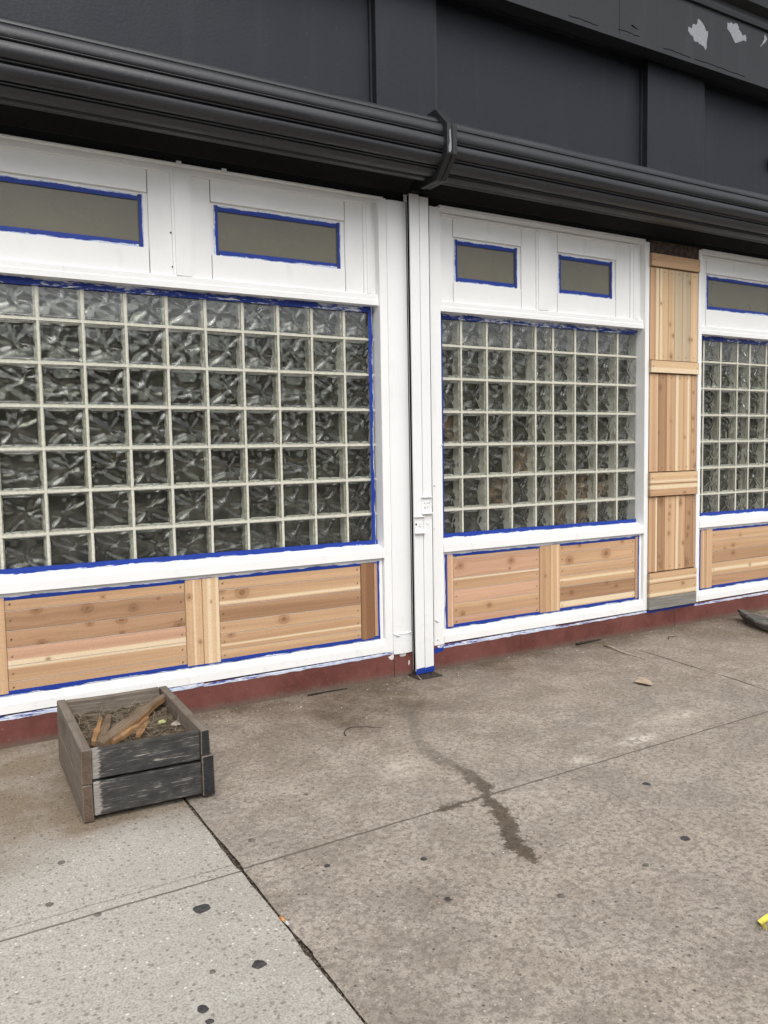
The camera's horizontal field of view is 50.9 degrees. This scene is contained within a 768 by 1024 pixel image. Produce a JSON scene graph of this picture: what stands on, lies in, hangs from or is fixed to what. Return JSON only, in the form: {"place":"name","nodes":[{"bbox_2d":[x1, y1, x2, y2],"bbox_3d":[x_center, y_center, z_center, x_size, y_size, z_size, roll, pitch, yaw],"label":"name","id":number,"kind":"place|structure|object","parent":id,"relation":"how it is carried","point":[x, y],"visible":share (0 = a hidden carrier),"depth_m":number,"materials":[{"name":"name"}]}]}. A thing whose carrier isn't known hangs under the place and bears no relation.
{"place":"outdoors","nodes":[
{"label":"outdoors","id":0,"kind":"place"},
{"bbox_2d":[0,739,363,1023],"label":"pavement flag","id":1,"kind":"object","parent":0,"point":[145,880],"visible":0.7,"depth_m":2.29,"materials":[{"name":"concrete"}]},
{"bbox_2d":[45,902,53,906],"bbox_3d":[-0.996,1.168,2.403,0.024,0.002,0.024,-4,5,-30],"label":"gum spot","id":2,"kind":"object","parent":1,"relation":"on","point":[48,904],"visible":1,"depth_m":2.40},
{"bbox_2d":[57,686,214,822],"bbox_3d":[-1.038,0.962,3.319,0.504,0.272,0.723,-4,5,-30],"label":"planter box","id":3,"kind":"object","parent":1,"relation":"on","point":[189,755],"visible":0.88,"depth_m":3.05,"materials":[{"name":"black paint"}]},
{"bbox_2d":[74,703,184,748],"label":"soil","id":4,"kind":"structure","parent":3,"relation":"in","point":[154,731],"depth_m":3.40,"materials":[{"name":"brown soil"}]},
{"bbox_2d":[91,717,102,745],"bbox_3d":[-1.148,0.877,3.233,0.027,0.046,0.229,-2,4,-13],"label":"wood scrap","id":5,"kind":"object","parent":4,"relation":"on","point":[97,730],"visible":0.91,"depth_m":3.20,"materials":[{"name":"brown wood"}]},
{"bbox_2d":[98,713,111,738],"bbox_3d":[-1.137,0.881,3.290,0.038,0.036,0.276,-2,4,-11],"label":"wood scrap","id":6,"kind":"object","parent":4,"relation":"on","point":[106,725],"visible":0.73,"depth_m":3.29,"materials":[{"name":"brown wood"}]},
{"bbox_2d":[73,698,178,740],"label":"chips","id":7,"kind":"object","parent":4,"relation":"on","point":[90,731],"depth_m":3.41,"materials":[{"name":"brown wood"}]},
{"bbox_2d":[95,694,164,746],"bbox_3d":[-1.042,0.863,3.356,0.058,0.057,0.528,0,4,12],"label":"wood scrap","id":8,"kind":"object","parent":4,"relation":"on","point":[146,709],"visible":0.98,"depth_m":3.32,"materials":[{"name":"brown wood"}]},
{"bbox_2d":[112,717,149,743],"bbox_3d":[-1.026,0.883,3.274,0.028,0.032,0.258,0,5,15],"label":"wood scrap","id":9,"kind":"object","parent":4,"relation":"on","point":[127,732],"visible":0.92,"depth_m":3.24,"materials":[{"name":"brown wood"}]},
{"bbox_2d":[136,721,147,737],"bbox_3d":[-0.990,0.885,3.311,0.034,0.016,0.190,-1,4,-5],"label":"wood scrap","id":10,"kind":"object","parent":4,"relation":"on","point":[139,733],"visible":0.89,"depth_m":3.26,"materials":[{"name":"brown wood"}]},
{"bbox_2d":[171,720,180,725],"bbox_3d":[-0.873,0.884,3.390,0.050,0.019,0.065,-4,5,-30],"label":"paper wad","id":11,"kind":"object","parent":4,"relation":"on","point":[175,723],"visible":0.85,"depth_m":3.38,"materials":[{"name":"white paper"}]},
{"bbox_2d":[193,904,210,913],"bbox_3d":[-0.534,1.163,2.367,0.050,0.002,0.046,-4,5,-30],"label":"gum spot","id":12,"kind":"object","parent":1,"relation":"on","point":[200,909],"visible":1,"depth_m":2.37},
{"bbox_2d":[197,1005,208,1013],"bbox_3d":[-0.435,1.193,1.940,0.027,0.002,0.033,-4,5,-30],"label":"gum spot","id":13,"kind":"object","parent":1,"relation":"on","point":[201,1009],"visible":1,"depth_m":1.94,"materials":[{"name":"grey"}]},
{"bbox_2d":[205,1019,213,1023],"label":"gum spot","id":14,"kind":"object","parent":1,"relation":"on","point":[209,1021],"visible":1,"depth_m":1.89,"materials":[{"name":"grey"}]},
{"bbox_2d":[252,960,266,968],"bbox_3d":[-0.325,1.179,2.104,0.038,0.002,0.037,0,4,13],"label":"gum spot","id":15,"kind":"object","parent":1,"relation":"on","point":[257,964],"visible":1,"depth_m":2.10,"materials":[{"name":"grey"}]},
{"bbox_2d":[158,767,366,1023],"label":"ground","id":16,"kind":"structure","parent":0,"point":[237,863],"depth_m":2.43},
{"bbox_2d":[187,803,365,1023],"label":"joint grit","id":17,"kind":"object","parent":16,"relation":"on","point":[303,949],"visible":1,"depth_m":2.23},
{"bbox_2d":[279,916,289,925],"bbox_3d":[-0.283,1.161,2.292,0.008,0.008,0.046,-4,5,-37],"label":"cigarette butt","id":18,"kind":"object","parent":17,"relation":"on","point":[284,920],"visible":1,"depth_m":2.29,"materials":[{"name":"paper"}]},
{"bbox_2d":[0,590,767,748],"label":"plinth","id":19,"kind":"structure","parent":16,"relation":"on","point":[28,727],"depth_m":4.72,"materials":[{"name":"red paint"}]},
{"bbox_2d":[386,195,412,653],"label":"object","id":20,"kind":"object","parent":19,"relation":"on","point":[398,404],"visible":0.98,"depth_m":4.65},
{"bbox_2d":[647,240,699,609],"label":"cedar wood pilaster","id":21,"kind":"structure","parent":19,"relation":"on","point":[672,411],"depth_m":5.81,"materials":[{"name":"brown wood"}]},
{"bbox_2d":[406,210,412,640],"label":"wall","id":22,"kind":"structure","parent":0,"point":[409,422],"depth_m":4.91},
{"bbox_2d":[0,134,392,714],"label":"storefront window","id":23,"kind":"structure","parent":22,"relation":"attached to","point":[194,441],"depth_m":4.08,"materials":[{"name":"white paint"}]},
{"bbox_2d":[0,0,767,259],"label":"gutter","id":24,"kind":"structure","parent":22,"relation":"attached to","point":[679,87],"depth_m":4.98,"materials":[{"name":"black paint"}]},
{"bbox_2d":[403,109,456,194],"bbox_3d":[0.232,-1.964,4.434,0.065,0.370,0.501,-4,5,-30],"label":"shutter bracket","id":25,"kind":"object","parent":24,"relation":"attached to","point":[445,165],"visible":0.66,"depth_m":4.26,"materials":[{"name":"metal"}]},
{"bbox_2d":[0,16,444,193],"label":"rolled shutter","id":26,"kind":"object","parent":25,"relation":"attached to","point":[56,81],"visible":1,"depth_m":3.68,"materials":[{"name":"metal"}]},
{"bbox_2d":[419,123,767,255],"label":"rolled shutter","id":27,"kind":"object","parent":25,"relation":"attached to","point":[494,170],"visible":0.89,"depth_m":4.92,"materials":[{"name":"metal"}]},
{"bbox_2d":[428,205,649,647],"bbox_3d":[1.034,-0.528,5.312,1.840,2.640,0.185,-4,5,-30],"label":"storefront window","id":28,"kind":"structure","parent":22,"relation":"attached to","point":[539,363],"depth_m":5.25,"materials":[{"name":"white paint"}]},
{"bbox_2d":[695,249,767,601],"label":"storefront window","id":29,"kind":"structure","parent":22,"relation":"attached to","point":[731,527],"depth_m":6.25,"materials":[{"name":"white paint"}]},
{"bbox_2d":[163,610,767,1023],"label":"pavement","id":30,"kind":"structure","parent":0,"point":[487,764],"depth_m":2.84,"materials":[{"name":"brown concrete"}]},
{"bbox_2d":[307,688,346,695],"bbox_3d":[-0.313,0.994,4.466,0.240,0.010,0.015,-4,5,-30],"label":"twig","id":31,"kind":"object","parent":30,"relation":"on","point":[311,694],"visible":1,"depth_m":4.46,"materials":[{"name":"wood"}]},
{"bbox_2d":[7,610,761,1003],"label":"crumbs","id":32,"kind":"object","parent":30,"relation":"on","point":[543,664],"visible":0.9,"depth_m":4.62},
{"bbox_2d":[31,631,749,1009],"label":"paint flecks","id":33,"kind":"object","parent":30,"relation":"on","point":[483,741],"visible":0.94,"depth_m":4.03,"materials":[{"name":"paint"}]},
{"bbox_2d":[408,671,441,679],"bbox_3d":[0.243,0.960,4.771,0.162,0.015,0.128,-4,5,-30],"label":"base plate","id":34,"kind":"object","parent":30,"relation":"on","point":[433,674],"visible":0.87,"depth_m":4.75,"materials":[{"name":"grey metal"}]},
{"bbox_2d":[406,193,425,674],"bbox_3d":[0.189,-0.418,4.675,0.074,2.765,0.067,-4,5,-30],"label":"guide rail","id":35,"kind":"object","parent":34,"relation":"on","point":[413,275],"visible":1,"depth_m":4.66,"materials":[{"name":"white metal"}]},
{"bbox_2d":[419,196,433,673],"bbox_3d":[0.236,-0.417,4.703,0.078,2.757,0.067,-4,5,-30],"label":"guide rail","id":36,"kind":"object","parent":34,"relation":"on","point":[427,513],"visible":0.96,"depth_m":4.69,"materials":[{"name":"white metal"}]},
{"bbox_2d":[557,893,564,897],"bbox_3d":[0.526,1.142,2.400,0.025,0.002,0.026,3,6,39],"label":"gum spot","id":37,"kind":"object","parent":30,"relation":"on","point":[559,895],"visible":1,"depth_m":2.40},
{"bbox_2d":[576,639,600,644],"bbox_3d":[1.394,0.884,5.498,0.230,0.016,0.018,-4,5,-33],"label":"twig","id":38,"kind":"object","parent":30,"relation":"on","point":[579,643],"visible":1,"depth_m":5.48,"materials":[{"name":"brown wood"}]},
{"bbox_2d":[603,644,644,658],"bbox_3d":[1.543,0.902,5.228,0.030,0.017,0.383,-3,5,-24],"label":"twig","id":39,"kind":"object","parent":30,"relation":"on","point":[620,650],"visible":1,"depth_m":5.24,"materials":[{"name":"brown wood"}]},
{"bbox_2d":[634,677,651,684],"bbox_3d":[1.453,0.953,4.547,0.092,0.009,0.148,-2,4,-8],"label":"cardboard scrap","id":40,"kind":"object","parent":30,"relation":"on","point":[642,680],"visible":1,"depth_m":4.54,"materials":[{"name":"beige cardboard"}]},
{"bbox_2d":[680,836,689,840],"bbox_3d":[1.022,1.108,2.741,0.032,0.002,0.035,-1,4,5],"label":"gum spot","id":41,"kind":"object","parent":30,"relation":"on","point":[685,838],"visible":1,"depth_m":2.74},
{"bbox_2d":[737,609,767,631],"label":"rock slab","id":42,"kind":"object","parent":30,"relation":"on","point":[756,620],"visible":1,"depth_m":5.90,"materials":[{"name":"stone"}]},
{"bbox_2d":[758,913,767,930],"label":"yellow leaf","id":43,"kind":"object","parent":30,"relation":"on","point":[762,920],"visible":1,"depth_m":2.25,"materials":[{"name":"yellow plant"}]}
]}

